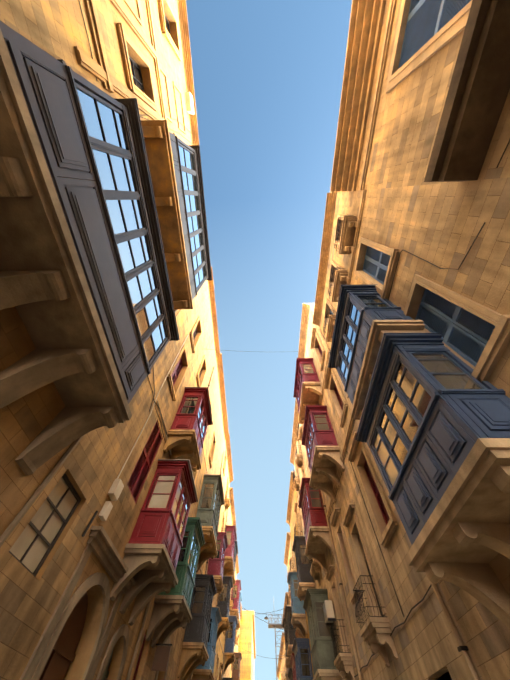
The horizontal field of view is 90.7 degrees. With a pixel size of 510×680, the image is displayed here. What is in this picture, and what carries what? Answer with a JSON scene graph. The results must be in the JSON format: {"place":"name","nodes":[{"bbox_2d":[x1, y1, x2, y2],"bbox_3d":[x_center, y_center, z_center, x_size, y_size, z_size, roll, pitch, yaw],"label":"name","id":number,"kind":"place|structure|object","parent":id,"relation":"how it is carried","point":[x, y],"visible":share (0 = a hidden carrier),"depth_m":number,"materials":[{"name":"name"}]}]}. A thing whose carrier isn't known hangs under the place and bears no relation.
{"place":"outdoors","nodes":[
{"label":"outdoors","id":0,"kind":"place"},
{"bbox_2d":[213,488,235,679],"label":"building","id":1,"kind":"structure","parent":0,"point":[218,660],"depth_m":26.60,"materials":[{"name":"stone"}]},
{"bbox_2d":[216,576,232,641],"bbox_3d":[-2.962,26.178,24.611,1.222,3.988,2.679,0,-61,1],"label":"enclosed balcony","id":2,"kind":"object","parent":1,"relation":"attached to","point":[224,604],"visible":0.83,"depth_m":24.21,"materials":[{"name":"wood"}]},
{"bbox_2d":[223,525,236,575],"bbox_3d":[-2.875,24.028,28.461,1.222,4.009,3.391,0,-61,1],"label":"enclosed balcony","id":3,"kind":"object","parent":1,"relation":"attached to","point":[229,551],"visible":0.96,"depth_m":27.98,"materials":[{"name":"wood"}]},
{"bbox_2d":[226,540,237,585],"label":"balcony","id":4,"kind":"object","parent":1,"relation":"attached to","point":[232,574],"visible":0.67,"depth_m":30.30,"materials":[{"name":"stone"}]},
{"bbox_2d":[186,0,351,679],"label":"sky","id":5,"kind":"structure","parent":0,"point":[268,74],"materials":[{"name":"blue"}]},
{"bbox_2d":[313,177,509,679],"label":"building","id":6,"kind":"structure","parent":0,"point":[464,310],"depth_m":5.21,"materials":[{"name":"stone"}]},
{"bbox_2d":[323,309,335,341],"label":"balcony","id":7,"kind":"structure","parent":6,"relation":"attached to","point":[330,328],"depth_m":12.76,"materials":[{"name":"stone"}]},
{"bbox_2d":[328,267,350,301],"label":"balcony","id":8,"kind":"structure","parent":6,"relation":"attached to","point":[341,278],"depth_m":11.56,"materials":[{"name":"stone"}]},
{"bbox_2d":[334,215,360,253],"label":"balcony","id":9,"kind":"structure","parent":6,"relation":"attached to","point":[350,224],"depth_m":10.52,"materials":[{"name":"stone"}]},
{"bbox_2d":[328,284,425,419],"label":"enclosed balcony","id":10,"kind":"structure","parent":6,"relation":"attached to","point":[367,317],"depth_m":7.47,"materials":[{"name":"wood"}]},
{"bbox_2d":[355,333,509,628],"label":"enclosed balcony","id":11,"kind":"structure","parent":6,"relation":"attached to","point":[433,431],"depth_m":4.20,"materials":[{"name":"wood"}]},
{"bbox_2d":[330,0,509,191],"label":"building","id":12,"kind":"structure","parent":0,"point":[400,60],"depth_m":7.16,"materials":[{"name":"stone"}]},
{"bbox_2d":[330,0,509,192],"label":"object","id":13,"kind":"object","parent":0,"point":[478,91],"visible":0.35,"depth_m":4.06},
{"label":"ground","id":14,"kind":"structure","parent":0,"visible":0},
{"bbox_2d":[0,16,174,531],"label":"building","id":15,"kind":"structure","parent":14,"relation":"on","point":[26,420],"depth_m":4.27,"materials":[{"name":"stone"}]},
{"bbox_2d":[0,21,179,474],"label":"enclosed balcony","id":16,"kind":"structure","parent":15,"relation":"attached to","point":[106,217],"depth_m":4.43,"materials":[{"name":"wood"}]},
{"bbox_2d":[141,120,211,308],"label":"enclosed balcony","id":17,"kind":"structure","parent":15,"relation":"attached to","point":[174,164],"depth_m":9.55,"materials":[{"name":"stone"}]},
{"bbox_2d":[0,0,198,144],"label":"building","id":18,"kind":"structure","parent":14,"relation":"on","point":[122,55],"depth_m":7.65,"materials":[{"name":"stone"}]},
{"bbox_2d":[74,0,193,133],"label":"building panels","id":19,"kind":"object","parent":18,"relation":"attached to","point":[86,62],"visible":0.81,"depth_m":7.97,"materials":[{"name":"beige stone"}]},
{"bbox_2d":[0,267,219,679],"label":"building","id":20,"kind":"structure","parent":14,"relation":"on","point":[60,575],"depth_m":6.19,"materials":[{"name":"stone"}]},
{"bbox_2d":[110,459,197,625],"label":"enclosed balcony","id":21,"kind":"structure","parent":20,"relation":"attached to","point":[154,545],"depth_m":8.45,"materials":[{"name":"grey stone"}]},
{"bbox_2d":[163,387,212,471],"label":"enclosed balcony","id":22,"kind":"structure","parent":20,"relation":"attached to","point":[192,421],"depth_m":12.09,"materials":[{"name":"wood"}]},
{"bbox_2d":[0,0,509,679],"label":"cables and boxes","id":23,"kind":"object","parent":20,"relation":"attached to","point":[162,650],"visible":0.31,"depth_m":7.33,"materials":[{"name":"beige rubber"},{"name":"metal"},{"name":"white plastic"}]},
{"bbox_2d":[67,353,228,679],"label":"building facade","id":24,"kind":"object","parent":14,"relation":"on","point":[217,434],"visible":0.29,"depth_m":16.93,"materials":[{"name":"stone"}]},
{"bbox_2d":[146,517,204,647],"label":"enclosed balcony","id":25,"kind":"structure","parent":24,"relation":"attached to","point":[171,613],"depth_m":10.41,"materials":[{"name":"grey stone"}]},
{"bbox_2d":[177,574,216,679],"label":"enclosed balcony","id":26,"kind":"structure","parent":24,"relation":"attached to","point":[194,654],"depth_m":14.06,"materials":[{"name":"wood"}]},
{"bbox_2d":[196,474,224,571],"bbox_3d":[-3.088,12.436,17.259,1.272,4.345,3.820,0,-61,1],"label":"enclosed balcony","id":27,"kind":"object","parent":24,"relation":"attached to","point":[212,500],"visible":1,"depth_m":16.76,"materials":[{"name":"wood"}]},
{"bbox_2d":[189,435,232,679],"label":"building","id":28,"kind":"structure","parent":14,"relation":"on","point":[227,474],"depth_m":29.12,"materials":[{"name":"stone"}]},
{"bbox_2d":[192,607,221,679],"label":"enclosed balcony","id":29,"kind":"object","parent":28,"relation":"attached to","point":[204,672],"visible":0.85,"depth_m":16.31,"materials":[{"name":"wood"}]},
{"bbox_2d":[207,532,227,596],"bbox_3d":[-3.075,18.599,20.581,1.160,3.937,2.651,0,-61,1],"label":"enclosed balcony","id":30,"kind":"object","parent":28,"relation":"attached to","point":[216,567],"visible":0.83,"depth_m":20.09,"materials":[{"name":"wood"}]},
{"bbox_2d":[224,491,230,511],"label":"balcony","id":31,"kind":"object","parent":28,"relation":"attached to","point":[227,503],"visible":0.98,"depth_m":29.14,"materials":[{"name":"stone"}]},
{"bbox_2d":[221,554,238,679],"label":"building","id":32,"kind":"structure","parent":14,"relation":"on","point":[226,675],"depth_m":33.52,"materials":[{"name":"stone"}]},
{"bbox_2d":[223,615,237,673],"bbox_3d":[-2.853,36.023,29.883,1.222,3.998,3.068,0,-61,1],"label":"enclosed balcony","id":33,"kind":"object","parent":32,"relation":"attached to","point":[229,657],"visible":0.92,"depth_m":29.28,"materials":[{"name":"wood"}]},
{"bbox_2d":[229,595,233,611],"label":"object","id":34,"kind":"object","parent":32,"relation":"attached to","point":[231,603],"visible":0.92,"depth_m":32.72,"materials":[{"name":"stone"}]},
{"bbox_2d":[230,580,240,619],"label":"balcony","id":35,"kind":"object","parent":32,"relation":"attached to","point":[235,591],"visible":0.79,"depth_m":35.38,"materials":[{"name":"wood"}]},
{"bbox_2d":[235,592,241,630],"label":"balcony","id":36,"kind":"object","parent":32,"relation":"attached to","point":[238,624],"visible":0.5,"depth_m":37.32,"materials":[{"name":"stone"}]},
{"bbox_2d":[230,604,242,677],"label":"building","id":37,"kind":"structure","parent":14,"relation":"on","point":[237,645],"depth_m":45.25,"materials":[{"name":"stone"}]},
{"bbox_2d":[232,652,241,679],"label":"balcony","id":38,"kind":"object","parent":37,"relation":"attached to","point":[236,668],"visible":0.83,"depth_m":37.30,"materials":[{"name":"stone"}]},
{"bbox_2d":[239,611,255,679],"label":"building","id":39,"kind":"structure","parent":14,"relation":"on","point":[247,635],"depth_m":49.30,"materials":[{"name":"yellow stone"}]},
{"bbox_2d":[277,632,286,679],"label":"building","id":40,"kind":"structure","parent":14,"relation":"on","point":[280,665],"depth_m":43.64,"materials":[{"name":"beige stone"}]},
{"bbox_2d":[282,592,289,668],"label":"building","id":41,"kind":"structure","parent":14,"relation":"on","point":[285,601],"depth_m":35.51,"materials":[{"name":"stone"}]},
{"bbox_2d":[284,532,292,604],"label":"building","id":42,"kind":"structure","parent":14,"relation":"on","point":[287,555],"depth_m":33.85,"materials":[{"name":"stone"}]},
{"bbox_2d":[282,618,291,668],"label":"balcony","id":43,"kind":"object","parent":42,"relation":"attached to","point":[287,660],"visible":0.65,"depth_m":28.52,"materials":[{"name":"stone"}]},
{"bbox_2d":[287,667,292,679],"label":"balcony","id":44,"kind":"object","parent":42,"relation":"attached to","point":[290,674],"visible":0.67,"depth_m":23.89,"materials":[{"name":"stone"}]},
{"bbox_2d":[284,606,296,658],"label":"balcony","id":45,"kind":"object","parent":42,"relation":"attached to","point":[291,635],"visible":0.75,"depth_m":26.15,"materials":[{"name":"wood"}]},
{"bbox_2d":[286,471,313,676],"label":"building","id":46,"kind":"structure","parent":14,"relation":"on","point":[292,519],"depth_m":28.91,"materials":[{"name":"stone"}]},
{"bbox_2d":[290,560,295,571],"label":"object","id":47,"kind":"object","parent":46,"relation":"attached to","point":[292,569],"visible":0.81,"depth_m":27.99,"materials":[{"name":"stone"}]},
{"bbox_2d":[290,653,296,679],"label":"balcony","id":48,"kind":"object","parent":46,"relation":"attached to","point":[292,661],"visible":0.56,"depth_m":22.06,"materials":[{"name":"wood"}]},
{"bbox_2d":[287,571,306,637],"bbox_3d":[3.787,24.270,23.103,1.222,3.880,2.624,0,-61,1],"label":"enclosed balcony","id":49,"kind":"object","parent":46,"relation":"attached to","point":[298,620],"visible":0.9,"depth_m":22.43,"materials":[{"name":"wood"}]},
{"bbox_2d":[295,627,301,637],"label":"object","id":50,"kind":"object","parent":46,"relation":"attached to","point":[298,634],"visible":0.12,"depth_m":23.70,"materials":[{"name":"stone"}]},
{"bbox_2d":[292,638,312,679],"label":"enclosed balcony","id":51,"kind":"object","parent":46,"relation":"attached to","point":[302,654],"visible":0.98,"depth_m":19.65,"materials":[{"name":"wood"}]},
{"bbox_2d":[290,399,449,679],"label":"building","id":52,"kind":"structure","parent":14,"relation":"on","point":[329,581],"depth_m":13.66,"materials":[{"name":"beige stone"}]},
{"bbox_2d":[293,471,299,492],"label":"balcony","id":53,"kind":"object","parent":52,"relation":"attached to","point":[296,484],"visible":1,"depth_m":25.36,"materials":[{"name":"stone"}]},
{"bbox_2d":[295,445,302,470],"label":"balcony","id":54,"kind":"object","parent":52,"relation":"attached to","point":[299,460],"visible":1,"depth_m":23.60,"materials":[{"name":"stone"}]},
{"bbox_2d":[297,423,303,441],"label":"balcony","id":55,"kind":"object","parent":52,"relation":"attached to","point":[300,430],"visible":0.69,"depth_m":21.84,"materials":[{"name":"stone"}]},
{"bbox_2d":[292,536,314,600],"bbox_3d":[3.740,17.958,19.364,1.160,3.905,2.471,0,-61,1],"label":"enclosed balcony","id":56,"kind":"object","parent":52,"relation":"attached to","point":[306,581],"visible":0.77,"depth_m":18.93,"materials":[{"name":"wood"}]},
{"bbox_2d":[298,478,332,574],"bbox_3d":[3.666,11.556,15.789,1.160,3.902,3.462,0,-61,1],"label":"enclosed balcony","id":57,"kind":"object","parent":52,"relation":"attached to","point":[316,532],"visible":1,"depth_m":15.18,"materials":[{"name":"wood"}]},
{"bbox_2d":[309,559,321,585],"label":"balcony","id":58,"kind":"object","parent":52,"relation":"attached to","point":[315,570],"visible":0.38,"depth_m":16.51,"materials":[{"name":"stone"}]},
{"bbox_2d":[303,589,341,679],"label":"enclosed balcony","id":59,"kind":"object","parent":52,"relation":"attached to","point":[322,651],"visible":0.96,"depth_m":13.45,"materials":[{"name":"wood"}]},
{"bbox_2d":[330,619,355,679],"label":"balcony","id":60,"kind":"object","parent":52,"relation":"attached to","point":[343,662],"visible":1,"depth_m":11.01,"materials":[{"name":"stone"}]},
{"bbox_2d":[298,303,482,679],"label":"building","id":61,"kind":"structure","parent":14,"relation":"on","point":[425,642],"depth_m":8.68,"materials":[{"name":"beige stone"}]},
{"bbox_2d":[293,358,322,423],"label":"enclosed balcony","id":62,"kind":"structure","parent":61,"relation":"attached to","point":[307,387],"depth_m":17.36,"materials":[{"name":"wood"}]},
{"bbox_2d":[302,405,344,503],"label":"enclosed balcony","id":63,"kind":"structure","parent":61,"relation":"attached to","point":[320,444],"depth_m":13.44,"materials":[{"name":"wood"}]},
{"bbox_2d":[353,575,397,667],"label":"balcony","id":64,"kind":"structure","parent":61,"relation":"attached to","point":[375,632],"depth_m":7.80,"materials":[{"name":"stone"}]},
{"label":"pavement","id":65,"kind":"structure","parent":0,"visible":0},
{"bbox_2d":[268,597,287,679],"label":"scaffold tower","id":66,"kind":"structure","parent":65,"relation":"on","point":[275,624],"depth_m":33.92,"materials":[{"name":"silver metal"}]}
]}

